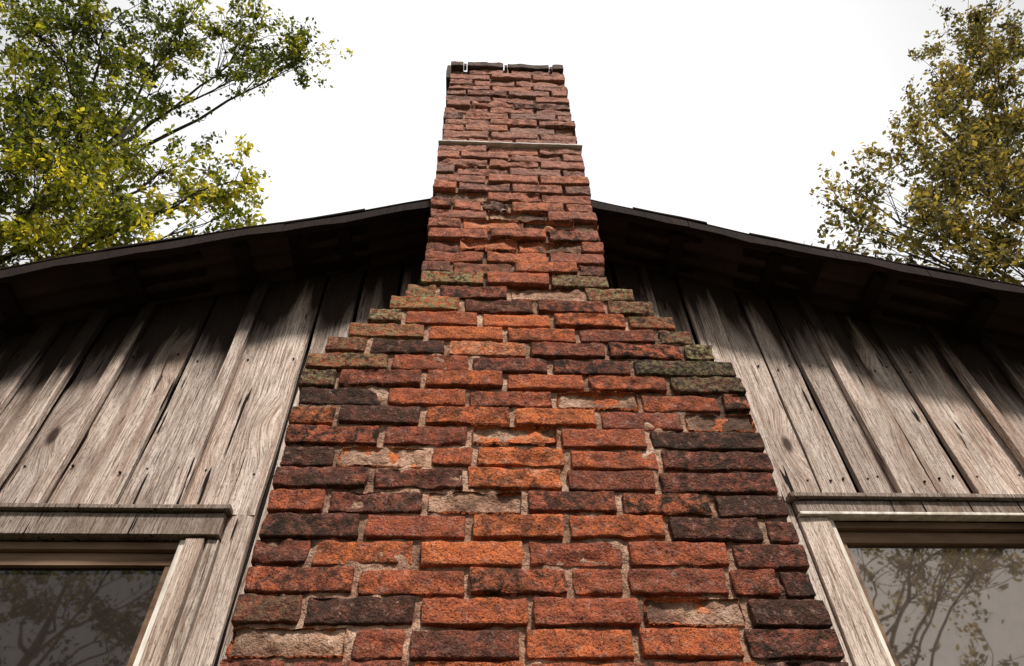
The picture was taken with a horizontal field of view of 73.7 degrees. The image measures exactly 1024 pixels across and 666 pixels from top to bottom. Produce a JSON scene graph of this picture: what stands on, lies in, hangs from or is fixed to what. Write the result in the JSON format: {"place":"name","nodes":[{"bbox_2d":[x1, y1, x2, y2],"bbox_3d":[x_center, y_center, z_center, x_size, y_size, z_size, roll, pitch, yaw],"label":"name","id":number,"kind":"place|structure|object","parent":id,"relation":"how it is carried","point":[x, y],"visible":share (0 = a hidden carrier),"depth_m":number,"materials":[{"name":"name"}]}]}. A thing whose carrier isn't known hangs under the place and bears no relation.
{"place":"outdoors","nodes":[
{"label":"outdoors","id":0,"kind":"place"},
{"bbox_2d":[0,0,1023,284],"label":"sky","id":1,"kind":"structure","parent":0,"point":[721,113],"materials":[{"name":"white"}]},
{"label":"ground","id":2,"kind":"structure","parent":0,"visible":0},
{"bbox_2d":[0,0,352,267],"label":"oak tree","id":3,"kind":"object","parent":2,"relation":"on","point":[84,154],"visible":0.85,"depth_m":14.26,"materials":[{"name":"green plant"}]},
{"bbox_2d":[220,61,848,665],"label":"brick chimney","id":4,"kind":"object","parent":2,"relation":"on","point":[520,433],"visible":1,"depth_m":1.61,"materials":[{"name":"red brick"}]},
{"bbox_2d":[804,0,1023,284],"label":"oak tree","id":5,"kind":"object","parent":2,"relation":"on","point":[976,152],"visible":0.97,"depth_m":14.35,"materials":[{"name":"green plant"}]},
{"bbox_3d":[-0.068,4.421,2.254,6.292,0.182,6.132,1,-48,-3],"label":"foundation","id":6,"kind":"object","parent":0,"visible":0},
{"bbox_2d":[0,270,1023,665],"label":"wall backing","id":7,"kind":"object","parent":6,"relation":"on","point":[262,506],"depth_m":2.26,"materials":[{"name":"black wood"}]},
{"bbox_2d":[0,568,163,665],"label":"glass","id":8,"kind":"object","parent":7,"relation":"attached to","point":[72,616],"visible":1,"depth_m":1.73,"materials":[{"name":"grey glass"}]},
{"bbox_2d":[0,256,1023,665],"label":"siding","id":9,"kind":"object","parent":7,"relation":"attached to","point":[224,418],"visible":0.5,"depth_m":2.30,"materials":[{"name":"grey wood"}]},
{"bbox_2d":[0,503,232,665],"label":"casing","id":10,"kind":"object","parent":9,"relation":"attached to","point":[196,527],"visible":0.97,"depth_m":1.85,"materials":[{"name":"grey wood"}]},
{"bbox_2d":[0,542,178,665],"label":"sash","id":11,"kind":"object","parent":10,"relation":"attached to","point":[156,555],"visible":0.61,"depth_m":1.83,"materials":[{"name":"brown wood"}]},
{"bbox_2d":[133,540,184,665],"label":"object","id":12,"kind":"object","parent":10,"relation":"attached to","point":[157,606],"visible":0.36,"depth_m":1.72,"materials":[{"name":"white paint"}]},
{"bbox_2d":[17,286,1020,482],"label":"nails","id":13,"kind":"object","parent":9,"relation":"attached to","point":[120,472],"visible":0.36,"depth_m":2.15,"materials":[{"name":"black metal"}]},
{"bbox_2d":[786,492,1023,665],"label":"casing","id":14,"kind":"object","parent":9,"relation":"attached to","point":[859,634],"visible":0.91,"depth_m":1.96,"materials":[{"name":"grey wood"}]},
{"bbox_2d":[796,511,1023,665],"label":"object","id":15,"kind":"object","parent":14,"relation":"attached to","point":[832,516],"visible":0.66,"depth_m":2.00,"materials":[{"name":"white paint"}]},
{"bbox_2d":[834,522,1023,665],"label":"sash","id":16,"kind":"object","parent":14,"relation":"attached to","point":[918,534],"visible":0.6,"depth_m":2.00,"materials":[{"name":"brown wood"}]},
{"bbox_2d":[0,200,1023,344],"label":"roof timbers","id":17,"kind":"object","parent":7,"relation":"on","point":[974,314],"visible":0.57,"depth_m":2.59,"materials":[{"name":"brown wood"}]},
{"bbox_2d":[0,198,1023,351],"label":"corrugated roof","id":18,"kind":"structure","parent":7,"relation":"on","point":[75,295],"depth_m":2.64,"materials":[{"name":"metal"}]},
{"bbox_2d":[848,546,1023,665],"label":"glass","id":19,"kind":"object","parent":7,"relation":"attached to","point":[948,605],"depth_m":1.87,"materials":[{"name":"grey glass"}]}
]}

